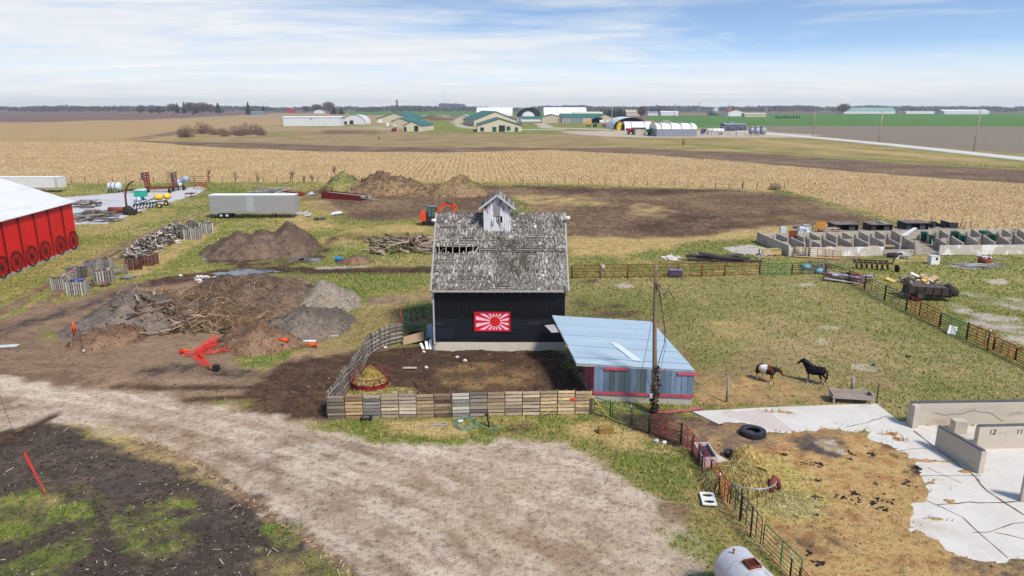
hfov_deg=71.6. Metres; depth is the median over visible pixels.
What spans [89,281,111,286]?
bark litter
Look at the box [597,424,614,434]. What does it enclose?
hay bale
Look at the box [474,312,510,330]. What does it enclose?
sunburst board
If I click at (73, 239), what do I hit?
wagon wheel
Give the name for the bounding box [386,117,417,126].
farm shed
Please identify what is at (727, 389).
wooden post
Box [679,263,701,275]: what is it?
pipe fence
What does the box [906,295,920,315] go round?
pipe fence
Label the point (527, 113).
hoop barn
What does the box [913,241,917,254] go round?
wooden post
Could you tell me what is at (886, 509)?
manure heap
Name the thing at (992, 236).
plastic tub
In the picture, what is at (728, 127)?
farm shed
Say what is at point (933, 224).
livestock hut
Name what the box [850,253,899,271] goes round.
disc plough
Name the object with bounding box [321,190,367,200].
wagon box
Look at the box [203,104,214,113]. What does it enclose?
bare tree
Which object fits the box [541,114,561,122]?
farm shed
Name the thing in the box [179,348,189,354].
traffic cone
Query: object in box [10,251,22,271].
wagon wheel
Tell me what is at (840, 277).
scrap timber
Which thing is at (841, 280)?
scrap timber
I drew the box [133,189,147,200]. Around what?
seed tank
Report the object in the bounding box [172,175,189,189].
liquid tank
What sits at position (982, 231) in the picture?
plastic tub
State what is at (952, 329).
white sheet
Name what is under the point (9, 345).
plastic sheet
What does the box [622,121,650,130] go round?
hoop barn
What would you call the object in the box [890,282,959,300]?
manure spreader
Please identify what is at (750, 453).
hay clump
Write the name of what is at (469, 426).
garden hose
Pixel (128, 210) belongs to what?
forage blower
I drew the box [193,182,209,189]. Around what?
hay rake
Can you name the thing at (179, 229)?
pallet crate
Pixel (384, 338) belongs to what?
pallet
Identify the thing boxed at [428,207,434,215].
window
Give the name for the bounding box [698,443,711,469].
pipe fence
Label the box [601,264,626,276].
pipe fence
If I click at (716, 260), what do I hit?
dark beam
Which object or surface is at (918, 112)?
shed
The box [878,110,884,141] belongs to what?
power pole
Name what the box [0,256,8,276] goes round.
wagon wheel
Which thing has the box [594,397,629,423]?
pipe gate
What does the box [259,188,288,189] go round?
timber
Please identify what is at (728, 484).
pipe fence
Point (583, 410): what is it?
pallet
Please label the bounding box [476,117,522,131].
farm shed
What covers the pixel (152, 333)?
split timber
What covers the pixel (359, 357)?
pallet
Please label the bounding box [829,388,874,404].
feed trough
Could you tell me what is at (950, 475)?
floor crack
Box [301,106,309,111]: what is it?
bare tree
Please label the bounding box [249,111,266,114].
shed
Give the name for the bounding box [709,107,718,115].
feed bin
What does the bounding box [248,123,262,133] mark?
shrub
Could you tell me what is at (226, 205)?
semi trailer
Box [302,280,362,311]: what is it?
dirt heap
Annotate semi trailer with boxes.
[0,176,66,187]
[208,193,298,217]
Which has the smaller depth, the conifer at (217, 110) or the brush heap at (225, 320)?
the brush heap at (225, 320)
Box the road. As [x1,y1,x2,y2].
[738,131,1023,160]
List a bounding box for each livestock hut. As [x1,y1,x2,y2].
[827,221,860,230]
[862,220,894,230]
[897,220,930,229]
[927,221,945,227]
[940,220,958,227]
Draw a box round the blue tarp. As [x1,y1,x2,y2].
[427,324,433,339]
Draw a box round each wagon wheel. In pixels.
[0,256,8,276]
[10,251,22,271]
[26,245,37,265]
[40,241,50,259]
[55,235,65,253]
[69,231,77,248]
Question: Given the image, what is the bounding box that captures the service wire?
[605,321,651,483]
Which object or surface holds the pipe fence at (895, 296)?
on the ground at (400, 530)
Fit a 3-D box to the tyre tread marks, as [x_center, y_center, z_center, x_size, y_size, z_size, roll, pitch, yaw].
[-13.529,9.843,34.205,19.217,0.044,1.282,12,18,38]
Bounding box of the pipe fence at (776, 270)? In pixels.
[760,263,792,274]
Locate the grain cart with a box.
[626,128,633,133]
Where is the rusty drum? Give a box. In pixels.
[976,255,991,263]
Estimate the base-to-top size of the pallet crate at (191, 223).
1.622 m
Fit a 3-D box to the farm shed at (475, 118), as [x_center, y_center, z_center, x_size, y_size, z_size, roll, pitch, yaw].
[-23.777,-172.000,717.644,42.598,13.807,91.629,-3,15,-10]
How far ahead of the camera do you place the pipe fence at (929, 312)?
61.18 m
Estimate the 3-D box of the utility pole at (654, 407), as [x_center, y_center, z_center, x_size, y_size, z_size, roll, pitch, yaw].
[8.748,3.261,41.787,1.108,9.448,0.953,12,18,38]
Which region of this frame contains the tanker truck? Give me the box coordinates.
[700,128,723,134]
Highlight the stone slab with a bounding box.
[716,454,727,461]
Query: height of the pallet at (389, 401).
1.629 m
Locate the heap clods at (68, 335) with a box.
[59,170,489,353]
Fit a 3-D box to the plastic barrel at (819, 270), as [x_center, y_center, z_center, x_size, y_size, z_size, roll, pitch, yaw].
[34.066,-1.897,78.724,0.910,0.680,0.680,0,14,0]
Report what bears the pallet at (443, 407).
on the ground at (400, 530)
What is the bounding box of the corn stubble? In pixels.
[0,138,1023,229]
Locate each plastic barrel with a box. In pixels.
[801,264,810,269]
[814,268,823,273]
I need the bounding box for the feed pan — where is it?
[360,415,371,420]
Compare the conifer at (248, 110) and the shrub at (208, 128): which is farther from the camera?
the conifer at (248, 110)
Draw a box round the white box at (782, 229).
[779,226,786,232]
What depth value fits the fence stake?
33.85 m
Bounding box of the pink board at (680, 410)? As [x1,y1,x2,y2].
[657,407,702,412]
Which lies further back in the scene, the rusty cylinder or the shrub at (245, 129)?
the shrub at (245, 129)
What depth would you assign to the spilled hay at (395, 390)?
46.02 m
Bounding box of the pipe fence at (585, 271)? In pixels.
[571,265,599,276]
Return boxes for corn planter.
[133,193,170,208]
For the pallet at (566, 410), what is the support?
on the ground at (400, 530)
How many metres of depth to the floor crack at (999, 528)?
31.24 m
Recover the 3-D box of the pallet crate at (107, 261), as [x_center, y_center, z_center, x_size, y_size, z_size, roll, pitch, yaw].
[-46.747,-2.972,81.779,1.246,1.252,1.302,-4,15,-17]
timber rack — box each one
[756,252,771,259]
[759,248,780,255]
[794,246,840,258]
[863,244,893,249]
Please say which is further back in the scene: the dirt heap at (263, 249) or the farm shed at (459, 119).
the farm shed at (459, 119)
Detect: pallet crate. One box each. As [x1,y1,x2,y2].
[49,276,69,289]
[62,270,76,278]
[64,278,89,295]
[65,266,86,277]
[81,259,101,274]
[92,266,114,283]
[99,257,113,266]
[124,257,142,269]
[137,253,158,265]
[177,227,189,237]
[182,226,201,239]
[186,220,202,226]
[197,221,213,233]
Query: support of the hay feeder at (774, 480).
on the ground at (400, 530)
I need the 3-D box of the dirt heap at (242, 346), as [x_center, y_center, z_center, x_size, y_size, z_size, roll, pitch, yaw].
[-19.987,3.881,55.485,8.800,3.095,6.600,0,14,0]
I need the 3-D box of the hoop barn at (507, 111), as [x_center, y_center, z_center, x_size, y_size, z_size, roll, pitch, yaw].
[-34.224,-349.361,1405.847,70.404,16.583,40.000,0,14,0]
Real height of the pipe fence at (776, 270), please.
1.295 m
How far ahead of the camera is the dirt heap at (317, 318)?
58.14 m
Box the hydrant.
[485,413,489,426]
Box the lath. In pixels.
[949,265,975,269]
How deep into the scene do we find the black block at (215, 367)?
49.68 m
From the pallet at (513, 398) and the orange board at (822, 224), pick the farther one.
the orange board at (822, 224)
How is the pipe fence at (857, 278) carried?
on the ground at (400, 530)
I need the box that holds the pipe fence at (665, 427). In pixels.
[650,415,680,441]
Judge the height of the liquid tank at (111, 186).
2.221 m
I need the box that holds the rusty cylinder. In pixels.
[107,207,122,212]
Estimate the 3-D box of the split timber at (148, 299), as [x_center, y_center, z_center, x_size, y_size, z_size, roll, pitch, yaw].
[-31.050,0.916,60.477,2.003,0.317,0.328,20,-15,27]
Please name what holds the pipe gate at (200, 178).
on the ground at (400, 530)
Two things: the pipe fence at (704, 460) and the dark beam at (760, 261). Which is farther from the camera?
the dark beam at (760, 261)
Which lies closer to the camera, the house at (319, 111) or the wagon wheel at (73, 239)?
the wagon wheel at (73, 239)
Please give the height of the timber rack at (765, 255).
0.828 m
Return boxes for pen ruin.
[757,228,1023,255]
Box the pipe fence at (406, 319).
[400,311,410,331]
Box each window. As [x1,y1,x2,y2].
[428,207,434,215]
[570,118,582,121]
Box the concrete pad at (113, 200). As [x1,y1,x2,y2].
[63,187,205,224]
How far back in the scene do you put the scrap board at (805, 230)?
99.89 m
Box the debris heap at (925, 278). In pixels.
[886,272,944,283]
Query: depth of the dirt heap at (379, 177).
149.68 m
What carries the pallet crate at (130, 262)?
on the ground at (400, 530)
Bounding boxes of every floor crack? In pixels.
[914,431,1023,514]
[920,475,980,475]
[926,500,1007,557]
[937,501,1018,504]
[973,522,1023,532]
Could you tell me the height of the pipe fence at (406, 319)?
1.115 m
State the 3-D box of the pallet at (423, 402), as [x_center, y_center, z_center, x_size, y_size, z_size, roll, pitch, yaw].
[-5.159,6.975,42.277,1.010,1.586,0.193,-1,14,-3]
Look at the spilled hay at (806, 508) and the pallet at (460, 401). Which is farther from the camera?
the pallet at (460, 401)
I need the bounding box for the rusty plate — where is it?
[788,231,797,238]
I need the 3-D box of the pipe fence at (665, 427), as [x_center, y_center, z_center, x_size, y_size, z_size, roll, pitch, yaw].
[8.544,7.799,39.552,1.944,1.089,0.052,12,19,40]
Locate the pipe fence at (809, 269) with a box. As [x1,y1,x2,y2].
[792,262,825,273]
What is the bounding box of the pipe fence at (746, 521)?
[740,496,762,543]
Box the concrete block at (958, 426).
[949,418,968,433]
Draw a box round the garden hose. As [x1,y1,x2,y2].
[453,416,502,429]
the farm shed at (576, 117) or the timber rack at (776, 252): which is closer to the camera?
the timber rack at (776, 252)
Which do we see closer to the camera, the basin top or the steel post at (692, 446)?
the basin top
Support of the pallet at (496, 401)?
on the ground at (400, 530)
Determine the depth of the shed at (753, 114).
1256.07 m
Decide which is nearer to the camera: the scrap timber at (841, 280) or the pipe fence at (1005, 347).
the pipe fence at (1005, 347)
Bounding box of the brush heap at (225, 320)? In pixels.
[107,270,314,332]
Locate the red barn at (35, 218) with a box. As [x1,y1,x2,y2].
[0,178,78,279]
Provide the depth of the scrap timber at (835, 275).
75.75 m
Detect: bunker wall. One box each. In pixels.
[906,399,1023,427]
[934,425,986,473]
[973,423,1023,448]
[1019,475,1023,501]
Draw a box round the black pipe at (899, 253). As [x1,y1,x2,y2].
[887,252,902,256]
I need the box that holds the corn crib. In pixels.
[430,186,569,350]
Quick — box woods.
[0,104,1023,111]
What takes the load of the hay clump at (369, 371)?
on the hay heap at (374, 383)
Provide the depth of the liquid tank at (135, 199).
134.06 m
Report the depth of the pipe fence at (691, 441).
37.89 m
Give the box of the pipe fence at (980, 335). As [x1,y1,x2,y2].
[967,324,994,349]
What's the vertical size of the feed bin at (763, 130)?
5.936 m
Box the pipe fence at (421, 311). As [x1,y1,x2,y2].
[411,303,432,320]
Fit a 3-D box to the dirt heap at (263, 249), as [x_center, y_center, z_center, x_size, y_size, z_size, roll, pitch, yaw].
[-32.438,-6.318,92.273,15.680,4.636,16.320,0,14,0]
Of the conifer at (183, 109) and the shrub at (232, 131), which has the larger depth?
the conifer at (183, 109)
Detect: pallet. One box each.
[114,264,127,274]
[120,275,137,278]
[326,385,333,417]
[326,394,344,418]
[333,380,339,405]
[336,373,344,398]
[340,365,348,395]
[345,393,362,418]
[347,361,353,387]
[351,354,357,376]
[357,349,362,373]
[360,343,364,369]
[362,339,367,362]
[363,393,380,417]
[364,333,372,356]
[371,330,380,351]
[379,325,389,348]
[381,392,398,417]
[390,322,402,344]
[398,392,416,417]
[416,393,433,417]
[434,392,451,416]
[452,391,468,416]
[470,390,486,416]
[488,392,504,415]
[505,389,521,414]
[523,389,539,414]
[540,389,556,414]
[558,389,574,413]
[569,396,594,414]
[575,390,591,413]
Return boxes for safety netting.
[182,335,228,365]
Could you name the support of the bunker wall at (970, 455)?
on the concrete yard at (1001, 477)
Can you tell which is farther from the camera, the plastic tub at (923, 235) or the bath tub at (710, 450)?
the plastic tub at (923, 235)
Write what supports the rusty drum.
on the ground at (400, 530)
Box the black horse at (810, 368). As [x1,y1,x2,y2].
[797,357,827,384]
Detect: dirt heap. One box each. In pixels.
[56,289,206,341]
[63,322,147,351]
[182,273,312,318]
[199,221,322,260]
[213,319,306,356]
[266,305,355,340]
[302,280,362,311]
[319,171,362,193]
[336,254,373,265]
[344,170,433,196]
[424,115,450,119]
[429,174,490,197]
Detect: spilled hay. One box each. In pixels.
[346,385,422,398]
[733,484,843,526]
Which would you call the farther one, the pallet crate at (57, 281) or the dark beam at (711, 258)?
the dark beam at (711, 258)
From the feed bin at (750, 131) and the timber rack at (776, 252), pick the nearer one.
the timber rack at (776, 252)
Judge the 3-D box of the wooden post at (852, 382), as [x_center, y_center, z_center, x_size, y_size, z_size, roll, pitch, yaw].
[22.135,6.242,46.154,0.229,1.047,0.222,6,15,22]
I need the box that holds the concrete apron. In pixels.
[723,245,772,254]
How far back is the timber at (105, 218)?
113.49 m
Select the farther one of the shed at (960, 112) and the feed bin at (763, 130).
the shed at (960, 112)
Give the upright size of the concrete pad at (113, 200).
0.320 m
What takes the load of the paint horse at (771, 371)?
on the ground at (400, 530)
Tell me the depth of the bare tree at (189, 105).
1873.71 m
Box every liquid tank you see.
[107,182,122,192]
[133,197,141,203]
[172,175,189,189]
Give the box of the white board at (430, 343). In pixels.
[429,339,431,348]
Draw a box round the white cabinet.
[927,255,940,264]
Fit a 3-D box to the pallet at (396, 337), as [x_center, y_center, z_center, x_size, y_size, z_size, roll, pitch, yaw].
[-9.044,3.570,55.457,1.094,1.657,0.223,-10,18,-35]
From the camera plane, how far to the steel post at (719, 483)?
33.67 m
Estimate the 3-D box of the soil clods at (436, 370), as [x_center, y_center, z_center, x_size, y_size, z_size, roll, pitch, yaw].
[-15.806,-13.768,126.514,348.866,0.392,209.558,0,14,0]
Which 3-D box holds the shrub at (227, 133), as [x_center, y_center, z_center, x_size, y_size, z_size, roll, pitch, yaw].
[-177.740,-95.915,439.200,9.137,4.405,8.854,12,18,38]
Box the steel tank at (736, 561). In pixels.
[714,546,773,575]
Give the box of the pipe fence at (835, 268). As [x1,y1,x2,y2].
[825,263,848,280]
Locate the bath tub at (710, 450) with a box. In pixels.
[694,442,717,467]
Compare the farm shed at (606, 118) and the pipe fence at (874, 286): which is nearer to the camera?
the pipe fence at (874, 286)
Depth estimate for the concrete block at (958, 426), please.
40.11 m
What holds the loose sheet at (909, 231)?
on the pen ruin
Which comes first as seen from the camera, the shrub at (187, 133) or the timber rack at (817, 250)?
the timber rack at (817, 250)
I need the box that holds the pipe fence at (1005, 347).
[993,337,1016,359]
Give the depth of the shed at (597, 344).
45.29 m
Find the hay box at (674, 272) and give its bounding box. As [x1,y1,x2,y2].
[668,268,682,275]
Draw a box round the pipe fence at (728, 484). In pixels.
[711,459,729,502]
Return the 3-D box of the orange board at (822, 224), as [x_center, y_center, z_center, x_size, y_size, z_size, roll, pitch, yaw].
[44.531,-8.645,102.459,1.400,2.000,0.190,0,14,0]
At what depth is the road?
316.73 m
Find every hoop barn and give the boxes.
[344,114,370,123]
[476,107,511,115]
[516,107,540,116]
[522,111,534,115]
[543,107,585,115]
[605,117,643,128]
[616,121,623,129]
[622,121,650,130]
[649,122,696,136]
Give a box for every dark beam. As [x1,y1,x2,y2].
[685,254,744,260]
[689,253,743,260]
[690,253,741,258]
[690,259,749,261]
[699,252,725,259]
[706,253,737,261]
[731,256,749,258]
[745,260,762,262]
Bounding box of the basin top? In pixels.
[699,492,716,505]
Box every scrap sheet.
[294,210,312,216]
[331,211,342,214]
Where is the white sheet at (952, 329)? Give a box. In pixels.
[947,325,957,334]
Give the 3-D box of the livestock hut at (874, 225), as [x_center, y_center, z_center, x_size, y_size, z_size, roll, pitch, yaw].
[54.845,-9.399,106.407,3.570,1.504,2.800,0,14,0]
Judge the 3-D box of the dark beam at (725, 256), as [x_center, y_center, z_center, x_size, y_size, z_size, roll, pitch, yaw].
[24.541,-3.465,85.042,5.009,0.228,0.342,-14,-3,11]
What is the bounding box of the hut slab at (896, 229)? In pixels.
[823,227,961,231]
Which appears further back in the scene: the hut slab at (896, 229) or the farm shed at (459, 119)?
the farm shed at (459, 119)
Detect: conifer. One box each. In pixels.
[181,101,186,113]
[213,103,223,112]
[244,102,249,114]
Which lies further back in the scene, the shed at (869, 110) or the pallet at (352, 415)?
the shed at (869, 110)
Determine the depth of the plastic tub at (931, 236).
95.20 m
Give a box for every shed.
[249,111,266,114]
[282,116,343,125]
[287,108,295,112]
[377,112,427,122]
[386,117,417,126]
[403,120,433,131]
[454,114,468,122]
[462,111,516,125]
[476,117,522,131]
[519,116,540,121]
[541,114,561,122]
[545,315,698,404]
[559,113,602,122]
[573,112,602,113]
[591,114,613,122]
[625,110,639,115]
[632,127,645,134]
[659,111,678,115]
[678,111,707,115]
[720,123,746,130]
[724,109,743,115]
[741,113,765,116]
[836,108,895,113]
[902,111,934,113]
[934,110,989,113]
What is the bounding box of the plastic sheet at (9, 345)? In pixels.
[0,344,19,347]
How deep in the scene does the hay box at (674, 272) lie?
77.13 m
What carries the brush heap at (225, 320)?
on the dirt heap at (298, 286)
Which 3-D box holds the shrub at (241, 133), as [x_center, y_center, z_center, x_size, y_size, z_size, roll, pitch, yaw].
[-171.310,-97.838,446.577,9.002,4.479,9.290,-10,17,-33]
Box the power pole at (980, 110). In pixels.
[973,108,982,150]
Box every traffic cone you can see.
[71,321,76,331]
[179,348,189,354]
[278,338,288,343]
[305,342,316,347]
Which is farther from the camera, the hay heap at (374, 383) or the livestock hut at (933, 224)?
the livestock hut at (933, 224)
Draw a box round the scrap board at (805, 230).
[796,228,809,232]
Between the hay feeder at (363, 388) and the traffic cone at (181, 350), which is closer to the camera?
the hay feeder at (363, 388)
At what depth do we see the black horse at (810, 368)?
47.40 m
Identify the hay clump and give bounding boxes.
[356,365,382,378]
[727,444,766,466]
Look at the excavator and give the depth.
110.18 m
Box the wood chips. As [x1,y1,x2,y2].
[0,427,339,575]
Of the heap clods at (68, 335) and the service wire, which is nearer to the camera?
the service wire
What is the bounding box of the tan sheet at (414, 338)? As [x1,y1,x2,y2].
[403,331,423,344]
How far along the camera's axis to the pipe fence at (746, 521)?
30.64 m
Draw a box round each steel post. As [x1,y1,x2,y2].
[691,436,693,457]
[718,473,720,495]
[739,488,742,520]
[750,506,753,536]
[789,555,793,575]
[986,330,990,349]
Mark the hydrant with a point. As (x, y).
(487, 414)
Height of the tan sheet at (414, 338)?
0.990 m
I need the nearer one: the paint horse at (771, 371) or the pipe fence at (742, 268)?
the paint horse at (771, 371)
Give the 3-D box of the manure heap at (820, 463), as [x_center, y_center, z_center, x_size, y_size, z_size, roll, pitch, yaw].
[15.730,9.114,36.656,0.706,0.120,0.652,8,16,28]
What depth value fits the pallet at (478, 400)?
42.41 m
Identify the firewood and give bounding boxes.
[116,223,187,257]
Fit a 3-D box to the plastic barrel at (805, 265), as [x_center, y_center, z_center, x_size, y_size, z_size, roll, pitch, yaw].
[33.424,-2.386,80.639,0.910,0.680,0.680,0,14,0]
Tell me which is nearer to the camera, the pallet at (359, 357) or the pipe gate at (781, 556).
the pipe gate at (781, 556)
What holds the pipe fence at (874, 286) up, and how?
on the ground at (400, 530)
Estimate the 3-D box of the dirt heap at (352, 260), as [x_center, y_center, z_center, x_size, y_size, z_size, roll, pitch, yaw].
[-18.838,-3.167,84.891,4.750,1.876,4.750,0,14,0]
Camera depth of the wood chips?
30.52 m
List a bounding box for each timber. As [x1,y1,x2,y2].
[87,218,123,218]
[126,310,152,315]
[139,332,165,333]
[140,294,155,302]
[159,328,171,333]
[160,311,181,313]
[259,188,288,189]
[823,275,860,280]
[824,278,860,283]
[829,272,864,278]
[832,274,858,282]
[845,275,872,278]
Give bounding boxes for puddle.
[211,269,279,275]
[285,256,305,260]
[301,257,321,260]
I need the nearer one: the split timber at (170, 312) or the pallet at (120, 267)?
the split timber at (170, 312)
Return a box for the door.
[499,125,504,131]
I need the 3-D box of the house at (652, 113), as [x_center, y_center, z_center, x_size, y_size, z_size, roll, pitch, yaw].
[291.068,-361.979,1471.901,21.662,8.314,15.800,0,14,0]
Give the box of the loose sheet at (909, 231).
[902,227,916,235]
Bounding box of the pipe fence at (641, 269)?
[628,264,653,276]
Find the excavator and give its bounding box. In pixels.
[420,202,456,225]
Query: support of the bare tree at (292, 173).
on the ground at (400, 530)
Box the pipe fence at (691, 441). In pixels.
[681,423,699,460]
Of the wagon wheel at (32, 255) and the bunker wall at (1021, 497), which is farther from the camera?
the wagon wheel at (32, 255)
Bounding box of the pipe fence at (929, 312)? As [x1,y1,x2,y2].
[919,302,941,324]
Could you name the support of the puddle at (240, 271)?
on the ground at (400, 530)
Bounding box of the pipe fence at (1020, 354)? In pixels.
[1015,347,1023,363]
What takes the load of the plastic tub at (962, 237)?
on the pen ruin
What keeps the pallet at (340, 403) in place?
on the ground at (400, 530)
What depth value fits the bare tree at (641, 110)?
1142.51 m
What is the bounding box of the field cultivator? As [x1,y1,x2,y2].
[140,172,177,192]
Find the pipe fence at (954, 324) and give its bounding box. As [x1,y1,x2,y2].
[940,313,967,337]
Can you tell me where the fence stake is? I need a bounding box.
[23,452,45,494]
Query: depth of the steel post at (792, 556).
27.85 m
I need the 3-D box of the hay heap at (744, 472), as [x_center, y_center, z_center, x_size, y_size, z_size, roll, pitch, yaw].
[11.185,8.937,34.870,4.879,1.410,4.306,0,14,0]
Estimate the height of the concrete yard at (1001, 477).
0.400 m
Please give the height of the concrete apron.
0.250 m
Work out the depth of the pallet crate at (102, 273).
74.60 m
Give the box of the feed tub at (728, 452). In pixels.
[724,448,733,456]
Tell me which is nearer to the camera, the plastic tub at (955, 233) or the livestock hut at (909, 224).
the plastic tub at (955, 233)
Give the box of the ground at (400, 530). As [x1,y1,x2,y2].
[0,108,1023,575]
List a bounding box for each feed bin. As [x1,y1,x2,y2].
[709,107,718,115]
[748,126,753,133]
[754,126,759,135]
[760,126,766,134]
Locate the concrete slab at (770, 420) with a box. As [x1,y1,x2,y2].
[721,409,788,430]
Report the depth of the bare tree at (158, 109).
1752.32 m
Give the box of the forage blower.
[122,180,141,214]
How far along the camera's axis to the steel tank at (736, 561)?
25.87 m
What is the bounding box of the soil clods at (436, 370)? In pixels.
[0,164,1023,575]
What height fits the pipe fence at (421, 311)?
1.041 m
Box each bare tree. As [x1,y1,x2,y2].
[134,105,144,112]
[149,106,166,112]
[166,103,177,111]
[184,102,196,111]
[194,102,210,113]
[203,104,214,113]
[288,169,296,181]
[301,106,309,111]
[310,104,322,110]
[321,101,335,110]
[635,106,648,117]
[835,103,850,112]
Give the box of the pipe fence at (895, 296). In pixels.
[885,286,906,308]
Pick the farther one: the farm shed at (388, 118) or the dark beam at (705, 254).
the farm shed at (388, 118)
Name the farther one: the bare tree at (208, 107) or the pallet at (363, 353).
the bare tree at (208, 107)
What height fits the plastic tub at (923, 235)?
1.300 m
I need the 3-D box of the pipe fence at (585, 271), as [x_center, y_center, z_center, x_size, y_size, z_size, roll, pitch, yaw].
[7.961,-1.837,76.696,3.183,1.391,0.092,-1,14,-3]
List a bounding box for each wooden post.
[725,376,729,401]
[807,239,811,255]
[850,376,854,388]
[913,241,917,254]
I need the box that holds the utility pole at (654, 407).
[647,264,673,413]
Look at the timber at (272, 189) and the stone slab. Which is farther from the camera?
the timber at (272, 189)
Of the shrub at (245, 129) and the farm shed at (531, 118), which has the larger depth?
the farm shed at (531, 118)
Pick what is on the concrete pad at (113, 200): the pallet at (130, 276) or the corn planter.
the corn planter
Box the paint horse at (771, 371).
[755,363,783,383]
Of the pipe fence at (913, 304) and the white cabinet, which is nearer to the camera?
the pipe fence at (913, 304)
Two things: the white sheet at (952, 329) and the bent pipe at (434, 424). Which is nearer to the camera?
the bent pipe at (434, 424)
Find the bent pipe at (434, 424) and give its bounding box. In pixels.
[413,422,447,428]
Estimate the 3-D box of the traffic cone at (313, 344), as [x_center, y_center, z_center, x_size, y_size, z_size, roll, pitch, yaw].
[-15.437,4.407,54.669,0.886,0.439,0.442,-5,15,-19]
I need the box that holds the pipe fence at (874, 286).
[865,276,884,298]
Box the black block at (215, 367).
[212,364,219,371]
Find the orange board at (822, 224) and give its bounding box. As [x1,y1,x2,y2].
[816,221,825,230]
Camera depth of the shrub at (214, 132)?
461.83 m
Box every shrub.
[176,123,194,136]
[192,121,209,133]
[202,123,214,132]
[208,128,219,134]
[219,130,230,136]
[229,125,238,134]
[235,129,245,135]
[237,122,253,134]
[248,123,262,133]
[256,127,266,134]
[767,182,781,189]
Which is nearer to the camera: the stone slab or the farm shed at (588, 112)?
the stone slab
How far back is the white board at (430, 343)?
54.36 m
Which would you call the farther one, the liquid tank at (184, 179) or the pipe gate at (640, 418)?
the liquid tank at (184, 179)
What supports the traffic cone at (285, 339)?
on the dirt heap at (242, 346)
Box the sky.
[0,0,1023,107]
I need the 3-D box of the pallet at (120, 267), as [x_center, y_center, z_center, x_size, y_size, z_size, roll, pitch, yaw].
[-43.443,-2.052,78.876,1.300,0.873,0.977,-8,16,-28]
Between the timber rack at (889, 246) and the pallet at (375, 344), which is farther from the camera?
the timber rack at (889, 246)
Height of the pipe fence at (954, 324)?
1.138 m
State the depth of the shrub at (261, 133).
453.50 m
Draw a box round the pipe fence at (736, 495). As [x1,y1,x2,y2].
[729,483,740,516]
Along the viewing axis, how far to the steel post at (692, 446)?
37.35 m
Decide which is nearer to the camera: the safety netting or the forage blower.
the safety netting
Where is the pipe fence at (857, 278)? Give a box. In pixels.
[849,271,864,287]
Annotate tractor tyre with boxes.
[739,424,765,439]
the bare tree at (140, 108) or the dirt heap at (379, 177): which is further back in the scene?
the bare tree at (140, 108)
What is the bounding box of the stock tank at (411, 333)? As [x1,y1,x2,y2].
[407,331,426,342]
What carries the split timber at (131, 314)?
on the dirt heap at (101, 314)
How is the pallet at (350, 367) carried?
on the ground at (400, 530)
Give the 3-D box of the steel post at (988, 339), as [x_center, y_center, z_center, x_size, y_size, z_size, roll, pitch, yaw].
[36.317,3.936,54.088,0.104,1.582,0.120,0,14,0]
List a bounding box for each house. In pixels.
[314,109,324,113]
[647,111,657,115]
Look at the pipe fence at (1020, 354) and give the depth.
51.35 m
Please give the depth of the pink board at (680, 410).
43.12 m
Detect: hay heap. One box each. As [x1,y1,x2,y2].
[351,374,389,391]
[693,458,782,502]
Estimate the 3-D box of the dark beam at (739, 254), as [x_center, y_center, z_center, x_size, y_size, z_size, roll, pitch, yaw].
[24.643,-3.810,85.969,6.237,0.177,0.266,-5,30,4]
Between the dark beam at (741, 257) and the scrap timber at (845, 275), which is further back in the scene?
the dark beam at (741, 257)
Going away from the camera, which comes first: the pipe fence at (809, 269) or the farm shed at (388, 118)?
the pipe fence at (809, 269)
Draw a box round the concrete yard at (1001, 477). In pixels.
[692,403,1023,562]
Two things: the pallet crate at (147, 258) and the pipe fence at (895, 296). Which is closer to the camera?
the pipe fence at (895, 296)
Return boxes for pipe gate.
[189,176,210,181]
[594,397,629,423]
[632,408,648,431]
[762,524,802,575]
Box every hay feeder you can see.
[349,366,389,391]
[732,466,781,507]
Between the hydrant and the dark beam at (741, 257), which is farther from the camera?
the dark beam at (741, 257)
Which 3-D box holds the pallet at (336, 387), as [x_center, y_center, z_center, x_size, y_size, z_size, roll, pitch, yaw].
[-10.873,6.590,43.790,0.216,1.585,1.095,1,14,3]
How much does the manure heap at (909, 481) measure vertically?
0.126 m
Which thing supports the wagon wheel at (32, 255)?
attached to the red barn at (35, 218)
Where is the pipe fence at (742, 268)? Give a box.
[725,262,759,274]
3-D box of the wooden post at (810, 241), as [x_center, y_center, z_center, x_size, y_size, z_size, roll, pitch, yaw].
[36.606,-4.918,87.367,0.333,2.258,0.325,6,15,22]
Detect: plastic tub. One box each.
[920,231,928,240]
[929,234,937,243]
[951,231,958,237]
[959,234,965,244]
[979,230,986,236]
[989,233,996,241]
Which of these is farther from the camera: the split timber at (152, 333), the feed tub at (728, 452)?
the split timber at (152, 333)
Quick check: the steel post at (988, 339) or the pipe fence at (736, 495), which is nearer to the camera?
the pipe fence at (736, 495)
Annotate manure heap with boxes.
[810,462,823,467]
[811,560,825,566]
[875,493,894,504]
[875,506,887,511]
[901,479,917,487]
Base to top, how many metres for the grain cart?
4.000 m
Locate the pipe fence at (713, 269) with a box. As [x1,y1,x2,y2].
[702,263,724,272]
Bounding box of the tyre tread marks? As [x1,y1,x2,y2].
[131,436,350,575]
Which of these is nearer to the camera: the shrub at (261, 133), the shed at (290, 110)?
the shrub at (261, 133)
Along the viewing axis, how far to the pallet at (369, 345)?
52.75 m
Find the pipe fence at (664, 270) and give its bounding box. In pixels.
[657,263,677,275]

